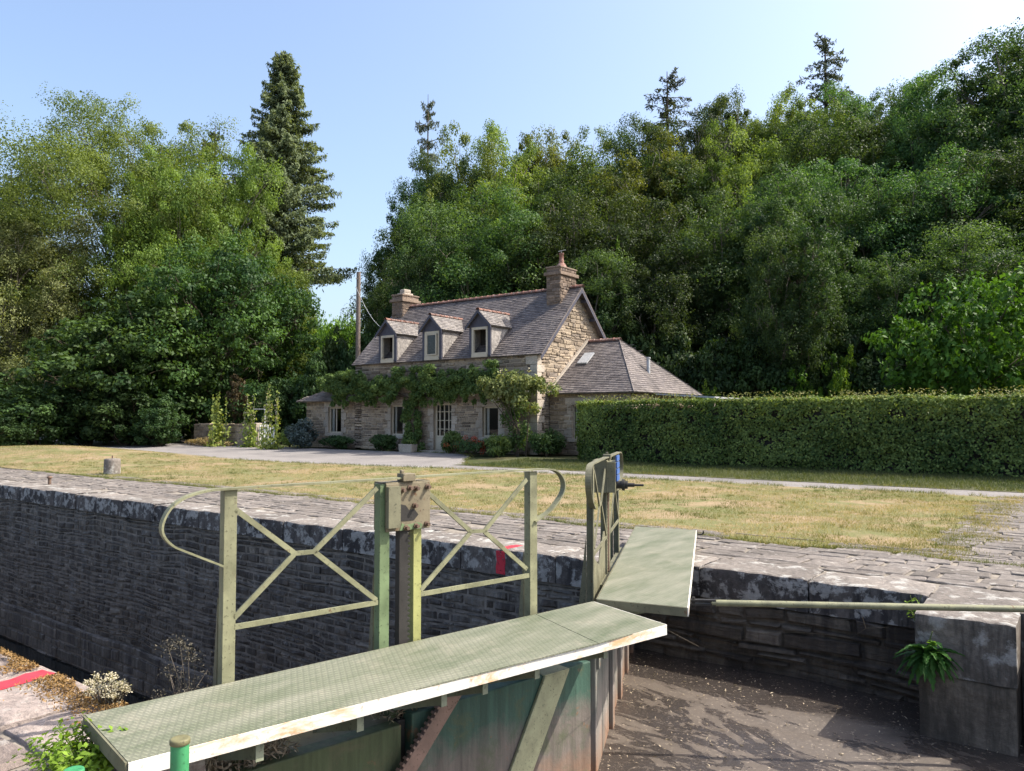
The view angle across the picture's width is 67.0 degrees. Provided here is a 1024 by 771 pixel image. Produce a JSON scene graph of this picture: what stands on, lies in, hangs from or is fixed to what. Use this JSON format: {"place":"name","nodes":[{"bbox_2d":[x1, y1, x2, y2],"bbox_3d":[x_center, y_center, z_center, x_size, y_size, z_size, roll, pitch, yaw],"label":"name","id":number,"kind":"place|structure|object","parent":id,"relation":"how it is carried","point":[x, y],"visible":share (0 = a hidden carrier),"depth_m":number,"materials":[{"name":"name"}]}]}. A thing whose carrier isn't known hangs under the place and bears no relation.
{"place":"outdoors","nodes":[
{"label":"outdoors","id":0,"kind":"place"},
{"bbox_2d":[0,731,51,770],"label":"quay paving","id":1,"kind":"structure","parent":0,"point":[10,746],"depth_m":3.42,"materials":[{"name":"stone"}]},
{"bbox_2d":[6,711,127,770],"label":"weed","id":2,"kind":"object","parent":1,"relation":"on","point":[90,756],"visible":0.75,"depth_m":3.19,"materials":[{"name":"green plant"}]},
{"bbox_2d":[169,734,190,770],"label":"bollard","id":3,"kind":"object","parent":1,"relation":"on","point":[179,752],"visible":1,"depth_m":2.78,"materials":[{"name":"green metal"}]},
{"bbox_2d":[0,635,152,704],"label":"water","id":4,"kind":"structure","parent":0,"point":[78,674],"depth_m":15.00,"materials":[{"name":"black liquid"}]},
{"bbox_2d":[0,654,205,770],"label":"quay wall","id":5,"kind":"structure","parent":0,"point":[24,716],"depth_m":3.93,"materials":[{"name":"stone"}]},
{"bbox_2d":[0,647,129,726],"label":"dead leaves","id":6,"kind":"object","parent":5,"relation":"on","point":[62,679],"visible":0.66,"depth_m":4.20,"materials":[{"name":"beige plant"}]},
{"bbox_2d":[82,671,131,704],"bbox_3d":[-2.123,1.587,4.032,0.341,0.147,0.204,-2,-3,37],"label":"stonecrop","id":7,"kind":"object","parent":5,"relation":"on","point":[109,693],"visible":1,"depth_m":3.99,"materials":[{"name":"beige plant"}]},
{"bbox_2d":[83,468,666,770],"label":"lock gate","id":8,"kind":"structure","parent":5,"relation":"attached to","point":[511,695],"depth_m":4.28,"materials":[{"name":"metal"}]},
{"bbox_2d":[193,708,416,770],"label":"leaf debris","id":9,"kind":"object","parent":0,"point":[275,745],"visible":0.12,"depth_m":3.85,"materials":[{"name":"brown plant"}]},
{"bbox_2d":[40,370,585,463],"bbox_3d":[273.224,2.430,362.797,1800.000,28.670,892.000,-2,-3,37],"label":"ground","id":10,"kind":"structure","parent":0,"point":[479,457],"depth_m":29.66,"materials":[{"name":"grey gravel"}]},
{"bbox_2d":[0,386,88,445],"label":"shrub","id":11,"kind":"object","parent":10,"relation":"on","point":[36,409],"visible":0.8,"depth_m":38.96,"materials":[{"name":"green plant"}]},
{"bbox_2d":[0,200,111,435],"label":"feathery tree","id":12,"kind":"object","parent":10,"relation":"on","point":[10,357],"visible":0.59,"depth_m":48.80,"materials":[{"name":"green plant"}]},
{"bbox_2d":[26,352,136,445],"bbox_3d":[-23.263,0.908,41.885,5.690,5.826,5.560,1,-3,-23],"label":"shrub","id":13,"kind":"object","parent":10,"relation":"on","point":[85,438],"visible":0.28,"depth_m":40.47,"materials":[{"name":"green plant"}]},
{"bbox_2d":[68,386,158,445],"bbox_3d":[-20.833,1.796,41.412,4.718,3.745,5.807,1,-3,-18],"label":"shrub","id":14,"kind":"object","parent":10,"relation":"on","point":[119,428],"visible":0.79,"depth_m":40.11,"materials":[{"name":"green plant"}]},
{"bbox_2d":[3,283,239,441],"bbox_3d":[-21.689,-0.999,43.984,11.823,9.616,11.767,1,-3,-19],"label":"maple tree","id":15,"kind":"object","parent":10,"relation":"on","point":[121,331],"visible":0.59,"depth_m":41.23,"materials":[{"name":"green plant"}]},
{"bbox_2d":[0,83,256,399],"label":"feathery tree","id":16,"kind":"object","parent":10,"relation":"on","point":[89,166],"visible":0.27,"depth_m":51.62,"materials":[{"name":"green plant"}]},
{"bbox_2d":[128,394,191,446],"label":"shrub","id":17,"kind":"object","parent":10,"relation":"on","point":[161,419],"visible":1,"depth_m":39.43,"materials":[{"name":"green plant"}]},
{"bbox_2d":[87,140,293,438],"bbox_3d":[-22.019,-6.830,54.054,13.772,22.503,15.418,0,-2,6],"label":"feathery tree","id":18,"kind":"object","parent":10,"relation":"on","point":[248,188],"visible":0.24,"depth_m":51.71,"materials":[{"name":"green plant"}]},
{"bbox_2d":[116,228,325,431],"bbox_3d":[-17.055,-3.018,46.614,12.376,13.908,12.994,1,-3,-28],"label":"maple tree","id":19,"kind":"object","parent":10,"relation":"on","point":[221,283],"visible":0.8,"depth_m":44.73,"materials":[{"name":"green plant"}]},
{"bbox_2d":[254,384,283,449],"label":"hollyhock","id":20,"kind":"object","parent":10,"relation":"on","point":[267,406],"visible":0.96,"depth_m":35.65,"materials":[{"name":"green plant"}]},
{"bbox_2d":[253,377,300,443],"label":"shrub","id":21,"kind":"object","parent":10,"relation":"on","point":[284,395],"visible":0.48,"depth_m":42.68,"materials":[{"name":"green plant"}]},
{"bbox_2d":[247,262,319,386],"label":"olive tree","id":22,"kind":"object","parent":10,"relation":"on","point":[301,281],"visible":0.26,"depth_m":49.47,"materials":[{"name":"green plant"}]},
{"bbox_2d":[218,50,357,431],"bbox_3d":[-17.628,-11.000,60.583,10.615,30.727,10.908,-1,-2,13],"label":"tall conifer","id":23,"kind":"object","parent":10,"relation":"on","point":[281,131],"visible":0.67,"depth_m":59.73,"materials":[{"name":"green plant"}]},
{"bbox_2d":[283,417,318,448],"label":"hydrangea bush","id":24,"kind":"object","parent":10,"relation":"on","point":[302,433],"visible":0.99,"depth_m":35.73,"materials":[{"name":"green plant"}]},
{"bbox_2d":[284,350,329,426],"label":"shrub","id":25,"kind":"object","parent":10,"relation":"on","point":[315,368],"visible":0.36,"depth_m":42.30,"materials":[{"name":"green plant"}]},
{"bbox_2d":[360,253,408,339],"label":"oak tree","id":26,"kind":"object","parent":10,"relation":"on","point":[381,302],"visible":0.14,"depth_m":49.02,"materials":[{"name":"green plant"}]},
{"bbox_2d":[340,221,441,346],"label":"oak tree","id":27,"kind":"object","parent":10,"relation":"on","point":[378,268],"visible":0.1,"depth_m":54.40,"materials":[{"name":"green plant"}]},
{"bbox_2d":[356,172,448,320],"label":"oak tree","id":28,"kind":"object","parent":10,"relation":"on","point":[416,187],"visible":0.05,"depth_m":60.04,"materials":[{"name":"green plant"}]},
{"bbox_2d":[373,146,456,271],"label":"oak tree","id":29,"kind":"object","parent":10,"relation":"on","point":[430,169],"visible":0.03,"depth_m":60.70,"materials":[{"name":"green plant"}]},
{"bbox_2d":[372,229,460,335],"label":"oak tree","id":30,"kind":"object","parent":10,"relation":"on","point":[414,279],"visible":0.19,"depth_m":44.77,"materials":[{"name":"green plant"}]},
{"bbox_2d":[411,100,444,184],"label":"fir tree","id":31,"kind":"object","parent":10,"relation":"on","point":[427,143],"visible":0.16,"depth_m":66.81,"materials":[{"name":"green plant"}]},
{"bbox_2d":[388,188,475,274],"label":"oak tree","id":32,"kind":"object","parent":10,"relation":"on","point":[414,200],"visible":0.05,"depth_m":55.16,"materials":[{"name":"green plant"}]},
{"bbox_2d":[380,200,523,302],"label":"oak tree","id":33,"kind":"object","parent":10,"relation":"on","point":[447,229],"visible":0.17,"depth_m":45.36,"materials":[{"name":"green plant"}]},
{"bbox_2d":[422,120,508,223],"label":"oak tree","id":34,"kind":"object","parent":10,"relation":"on","point":[464,141],"visible":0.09,"depth_m":58.78,"materials":[{"name":"green plant"}]},
{"bbox_2d":[434,151,519,256],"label":"oak tree","id":35,"kind":"object","parent":10,"relation":"on","point":[463,171],"visible":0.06,"depth_m":56.94,"materials":[{"name":"green plant"}]},
{"bbox_2d":[412,182,573,301],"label":"oak tree","id":36,"kind":"object","parent":10,"relation":"on","point":[515,219],"visible":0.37,"depth_m":43.26,"materials":[{"name":"green plant"}]},
{"bbox_2d":[443,139,546,271],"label":"oak tree","id":37,"kind":"object","parent":10,"relation":"on","point":[520,172],"visible":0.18,"depth_m":53.48,"materials":[{"name":"green plant"}]},
{"bbox_2d":[468,118,543,191],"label":"oak tree","id":38,"kind":"object","parent":10,"relation":"on","point":[494,130],"visible":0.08,"depth_m":60.21,"materials":[{"name":"green plant"}]},
{"bbox_2d":[472,368,561,456],"bbox_3d":[0.177,1.016,28.935,3.898,3.406,1.558,-2,-3,44],"label":"rose bush","id":39,"kind":"object","parent":10,"relation":"on","point":[514,388],"visible":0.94,"depth_m":28.84,"materials":[{"name":"green plant"}]},
{"bbox_2d":[296,250,749,454],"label":"stone house","id":40,"kind":"structure","parent":10,"relation":"on","point":[552,332],"depth_m":31.62,"materials":[{"name":"stone"}]},
{"bbox_2d":[316,359,499,450],"bbox_3d":[-4.957,1.033,33.251,11.333,3.912,1.419,-2,-3,42],"label":"climbing vine","id":41,"kind":"object","parent":40,"relation":"attached to","point":[441,386],"visible":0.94,"depth_m":32.65,"materials":[{"name":"green plant"}]},
{"bbox_2d":[498,122,586,198],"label":"oak tree","id":42,"kind":"object","parent":10,"relation":"on","point":[555,159],"visible":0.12,"depth_m":59.61,"materials":[{"name":"green plant"}]},
{"bbox_2d":[528,427,566,456],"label":"corner bush","id":43,"kind":"object","parent":10,"relation":"on","point":[555,442],"visible":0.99,"depth_m":28.60,"materials":[{"name":"green plant"}]},
{"bbox_2d":[487,135,633,252],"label":"oak tree","id":44,"kind":"object","parent":10,"relation":"on","point":[547,182],"visible":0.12,"depth_m":53.93,"materials":[{"name":"green plant"}]},
{"bbox_2d":[491,177,635,318],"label":"oak tree","id":45,"kind":"object","parent":10,"relation":"on","point":[560,226],"visible":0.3,"depth_m":42.97,"materials":[{"name":"green plant"}]},
{"bbox_2d":[536,212,661,344],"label":"oak tree","id":46,"kind":"object","parent":10,"relation":"on","point":[625,241],"visible":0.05,"depth_m":43.48,"materials":[{"name":"green plant"}]},
{"bbox_2d":[564,246,646,352],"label":"oak tree","id":47,"kind":"object","parent":10,"relation":"on","point":[599,287],"visible":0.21,"depth_m":40.43,"materials":[{"name":"green plant"}]},
{"bbox_2d":[594,124,646,225],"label":"oak tree","id":48,"kind":"object","parent":10,"relation":"on","point":[614,142],"visible":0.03,"depth_m":61.09,"materials":[{"name":"green plant"}]},
{"bbox_2d":[561,189,720,333],"bbox_3d":[8.056,-4.352,44.723,9.855,14.410,10.058,-2,-3,33],"label":"oak tree","id":49,"kind":"object","parent":10,"relation":"on","point":[624,217],"visible":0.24,"depth_m":43.44,"materials":[{"name":"green plant"}]},
{"bbox_2d":[576,126,737,258],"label":"oak tree","id":50,"kind":"object","parent":10,"relation":"on","point":[631,181],"visible":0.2,"depth_m":53.30,"materials":[{"name":"green plant"}]},
{"bbox_2d":[614,112,708,190],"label":"oak tree","id":51,"kind":"object","parent":10,"relation":"on","point":[633,124],"visible":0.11,"depth_m":59.58,"materials":[{"name":"green plant"}]},
{"bbox_2d":[629,67,696,154],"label":"fir tree","id":52,"kind":"object","parent":10,"relation":"on","point":[667,101],"visible":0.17,"depth_m":66.82,"materials":[{"name":"green plant"}]},
{"bbox_2d":[603,247,738,356],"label":"oak tree","id":53,"kind":"object","parent":10,"relation":"on","point":[663,316],"visible":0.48,"depth_m":39.88,"materials":[{"name":"green plant"}]},
{"bbox_2d":[648,320,702,398],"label":"shrub","id":54,"kind":"object","parent":10,"relation":"on","point":[674,363],"visible":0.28,"depth_m":37.37,"materials":[{"name":"green plant"}]},
{"bbox_2d":[632,147,752,274],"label":"oak tree","id":55,"kind":"object","parent":10,"relation":"on","point":[685,191],"visible":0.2,"depth_m":53.57,"materials":[{"name":"green plant"}]},
{"bbox_2d":[656,103,743,227],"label":"oak tree","id":56,"kind":"object","parent":10,"relation":"on","point":[701,151],"visible":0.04,"depth_m":59.63,"materials":[{"name":"green plant"}]},
{"bbox_2d":[641,186,767,344],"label":"oak tree","id":57,"kind":"object","parent":10,"relation":"on","point":[698,238],"visible":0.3,"depth_m":41.24,"materials":[{"name":"green plant"}]},
{"bbox_2d":[662,262,764,359],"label":"oak tree","id":58,"kind":"object","parent":10,"relation":"on","point":[719,299],"visible":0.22,"depth_m":40.38,"materials":[{"name":"green plant"}]},
{"bbox_2d":[680,335,756,407],"bbox_3d":[9.764,0.549,37.078,3.786,5.933,4.660,1,-3,-29],"label":"shrub","id":59,"kind":"object","parent":10,"relation":"on","point":[712,365],"visible":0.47,"depth_m":36.13,"materials":[{"name":"green plant"}]},
{"bbox_2d":[684,83,777,168],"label":"oak tree","id":60,"kind":"object","parent":10,"relation":"on","point":[716,109],"visible":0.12,"depth_m":64.69,"materials":[{"name":"green plant"}]},
{"bbox_2d":[674,116,799,244],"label":"oak tree","id":61,"kind":"object","parent":10,"relation":"on","point":[718,169],"visible":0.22,"depth_m":53.43,"materials":[{"name":"green plant"}]},
{"bbox_2d":[720,324,800,407],"bbox_3d":[11.550,0.252,35.953,3.990,6.244,3.899,-1,-2,13],"label":"shrub","id":62,"kind":"object","parent":10,"relation":"on","point":[765,381],"visible":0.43,"depth_m":35.19,"materials":[{"name":"green plant"}]},
{"bbox_2d":[727,80,801,203],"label":"oak tree","id":63,"kind":"object","parent":10,"relation":"on","point":[755,124],"visible":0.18,"depth_m":58.69,"materials":[{"name":"green plant"}]},
{"bbox_2d":[700,160,840,320],"bbox_3d":[14.178,-5.184,43.529,9.067,14.339,8.178,-1,-3,23],"label":"oak tree","id":64,"kind":"object","parent":10,"relation":"on","point":[766,200],"visible":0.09,"depth_m":42.68,"materials":[{"name":"green plant"}]},
{"bbox_2d":[720,127,831,225],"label":"oak tree","id":65,"kind":"object","parent":10,"relation":"on","point":[771,166],"visible":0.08,"depth_m":53.99,"materials":[{"name":"green plant"}]},
{"bbox_2d":[728,225,848,397],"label":"oak tree","id":66,"kind":"object","parent":10,"relation":"on","point":[789,340],"visible":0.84,"depth_m":34.42,"materials":[{"name":"green plant"}]},
{"bbox_2d":[723,158,855,349],"bbox_3d":[15.060,-4.999,41.278,7.311,14.454,8.264,0,-2,10],"label":"oak tree","id":67,"kind":"object","parent":10,"relation":"on","point":[762,218],"visible":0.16,"depth_m":40.75,"materials":[{"name":"green plant"}]},
{"bbox_2d":[747,89,847,170],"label":"oak tree","id":68,"kind":"object","parent":10,"relation":"on","point":[800,105],"visible":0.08,"depth_m":57.78,"materials":[{"name":"green plant"}]},
{"bbox_2d":[575,385,1023,477],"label":"hedge","id":69,"kind":"object","parent":10,"relation":"on","point":[984,438],"visible":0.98,"depth_m":21.26,"materials":[{"name":"green plant"}]},
{"bbox_2d":[760,208,859,366],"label":"slender oak","id":70,"kind":"object","parent":10,"relation":"on","point":[806,235],"visible":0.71,"depth_m":34.52,"materials":[{"name":"green plant"}]},
{"bbox_2d":[758,110,869,200],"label":"oak tree","id":71,"kind":"object","parent":10,"relation":"on","point":[809,129],"visible":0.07,"depth_m":53.35,"materials":[{"name":"green plant"}]},
{"bbox_2d":[785,32,872,132],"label":"fir tree","id":72,"kind":"object","parent":10,"relation":"on","point":[825,48],"visible":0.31,"depth_m":66.92,"materials":[{"name":"green plant"}]},
{"bbox_2d":[758,154,921,314],"bbox_3d":[19.354,-6.732,45.145,10.150,14.413,9.945,0,-2,-4],"label":"oak tree","id":73,"kind":"object","parent":10,"relation":"on","point":[845,165],"visible":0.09,"depth_m":44.49,"materials":[{"name":"green plant"}]},
{"bbox_2d":[803,321,878,404],"bbox_3d":[15.072,0.097,35.161,4.095,6.170,4.002,2,-3,-38],"label":"shrub","id":74,"kind":"object","parent":10,"relation":"on","point":[845,343],"visible":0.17,"depth_m":34.50,"materials":[{"name":"green plant"}]},
{"bbox_2d":[821,344,866,405],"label":"sunlit bush","id":75,"kind":"object","parent":10,"relation":"on","point":[836,384],"visible":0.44,"depth_m":33.63,"materials":[{"name":"green plant"}]},
{"bbox_2d":[769,101,924,226],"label":"oak tree","id":76,"kind":"object","parent":10,"relation":"on","point":[867,133],"visible":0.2,"depth_m":50.26,"materials":[{"name":"green plant"}]},
{"bbox_2d":[807,79,891,144],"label":"oak tree","id":77,"kind":"object","parent":10,"relation":"on","point":[853,103],"visible":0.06,"depth_m":59.20,"materials":[{"name":"green plant"}]},
{"bbox_2d":[811,248,903,358],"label":"oak tree","id":78,"kind":"object","parent":10,"relation":"on","point":[852,319],"visible":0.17,"depth_m":36.29,"materials":[{"name":"green plant"}]},
{"bbox_2d":[843,345,912,406],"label":"shrub","id":79,"kind":"object","parent":10,"relation":"on","point":[868,359],"visible":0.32,"depth_m":33.24,"materials":[{"name":"green plant"}]},
{"bbox_2d":[812,174,961,318],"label":"oak tree","id":80,"kind":"object","parent":10,"relation":"on","point":[868,203],"visible":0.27,"depth_m":40.91,"materials":[{"name":"green plant"}]},
{"bbox_2d":[856,107,947,205],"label":"oak tree","id":81,"kind":"object","parent":10,"relation":"on","point":[890,151],"visible":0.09,"depth_m":48.42,"materials":[{"name":"green plant"}]},
{"bbox_2d":[835,242,969,366],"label":"oak tree","id":82,"kind":"object","parent":10,"relation":"on","point":[889,274],"visible":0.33,"depth_m":35.42,"materials":[{"name":"green plant"}]},
{"bbox_2d":[841,142,1023,295],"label":"oak tree","id":83,"kind":"object","parent":10,"relation":"on","point":[928,185],"visible":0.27,"depth_m":40.25,"materials":[{"name":"green plant"}]},
{"bbox_2d":[861,261,1023,405],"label":"laurel tree","id":84,"kind":"object","parent":10,"relation":"on","point":[943,354],"visible":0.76,"depth_m":27.74,"materials":[{"name":"green plant"}]},
{"bbox_2d":[881,58,1011,178],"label":"oak tree","id":85,"kind":"object","parent":10,"relation":"on","point":[919,93],"visible":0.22,"depth_m":50.20,"materials":[{"name":"green plant"}]},
{"bbox_2d":[888,146,1023,278],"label":"oak tree","id":86,"kind":"object","parent":10,"relation":"on","point":[1001,182],"visible":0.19,"depth_m":40.06,"materials":[{"name":"green plant"}]},
{"bbox_2d":[901,17,1023,208],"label":"oak tree","id":87,"kind":"object","parent":10,"relation":"on","point":[993,87],"visible":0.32,"depth_m":47.63,"materials":[{"name":"green plant"}]},
{"bbox_2d":[916,217,1023,337],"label":"oak tree","id":88,"kind":"object","parent":10,"relation":"on","point":[979,262],"visible":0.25,"depth_m":33.69,"materials":[{"name":"green plant"}]},
{"bbox_2d":[955,75,1023,223],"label":"oak tree","id":89,"kind":"object","parent":10,"relation":"on","point":[1019,115],"visible":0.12,"depth_m":45.69,"materials":[{"name":"green plant"}]},
{"bbox_2d":[962,132,1023,254],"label":"oak tree","id":90,"kind":"object","parent":10,"relation":"on","point":[1016,175],"visible":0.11,"depth_m":41.18,"materials":[{"name":"green plant"}]},
{"bbox_2d":[0,445,1023,566],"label":"lawn","id":91,"kind":"structure","parent":0,"point":[864,533],"depth_m":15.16,"materials":[{"name":"plant"}]},
{"bbox_2d":[0,413,40,445],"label":"shrub","id":92,"kind":"object","parent":91,"relation":"on","point":[11,435],"visible":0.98,"depth_m":37.14,"materials":[{"name":"green plant"}]},
{"bbox_2d":[0,479,1023,756],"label":"stone wall","id":93,"kind":"structure","parent":0,"point":[100,583],"depth_m":10.40,"materials":[{"name":"stone"}]},
{"bbox_2d":[0,467,1023,592],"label":"stone apron","id":94,"kind":"object","parent":93,"relation":"on","point":[971,573],"visible":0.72,"depth_m":9.65,"materials":[{"name":"grey stone"}]},
{"bbox_2d":[579,452,703,770],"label":"lock gate","id":95,"kind":"structure","parent":93,"relation":"attached to","point":[645,570],"depth_m":6.26,"materials":[{"name":"metal"}]},
{"bbox_2d":[687,597,1023,611],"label":"operating rod","id":96,"kind":"object","parent":93,"relation":"on","point":[879,606],"visible":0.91,"depth_m":5.59,"materials":[{"name":"green metal"}]},
{"bbox_2d":[893,631,964,691],"bbox_3d":[3.128,2.070,5.835,0.488,0.431,0.294,-2,-3,37],"label":"fern","id":97,"kind":"object","parent":93,"relation":"attached to","point":[922,659],"visible":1,"depth_m":5.82,"materials":[{"name":"green plant"}]},
{"bbox_2d":[0,0,1023,360],"label":"sky","id":98,"kind":"structure","parent":0,"point":[368,68],"materials":[{"name":"blue"}]},
{"bbox_2d":[22,438,1023,498],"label":"towpath","id":99,"kind":"structure","parent":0,"point":[368,457],"depth_m":28.56,"materials":[{"name":"grey gravel"}]},
{"bbox_2d":[194,423,262,446],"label":"garden wall","id":100,"kind":"structure","parent":99,"relation":"on","point":[201,430],"depth_m":39.32,"materials":[{"name":"stone"}]},
{"bbox_2d":[240,449,1023,499],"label":"path edge grass","id":101,"kind":"structure","parent":99,"relation":"on","point":[680,474],"depth_m":19.12,"materials":[{"name":"green plant"}]},
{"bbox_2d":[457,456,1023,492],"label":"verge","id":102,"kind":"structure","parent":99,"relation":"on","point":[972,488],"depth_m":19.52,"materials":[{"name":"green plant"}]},
{"bbox_2d":[598,648,1023,770],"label":"mud","id":103,"kind":"structure","parent":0,"point":[859,749],"depth_m":6.07,"materials":[{"name":"brown soil"}]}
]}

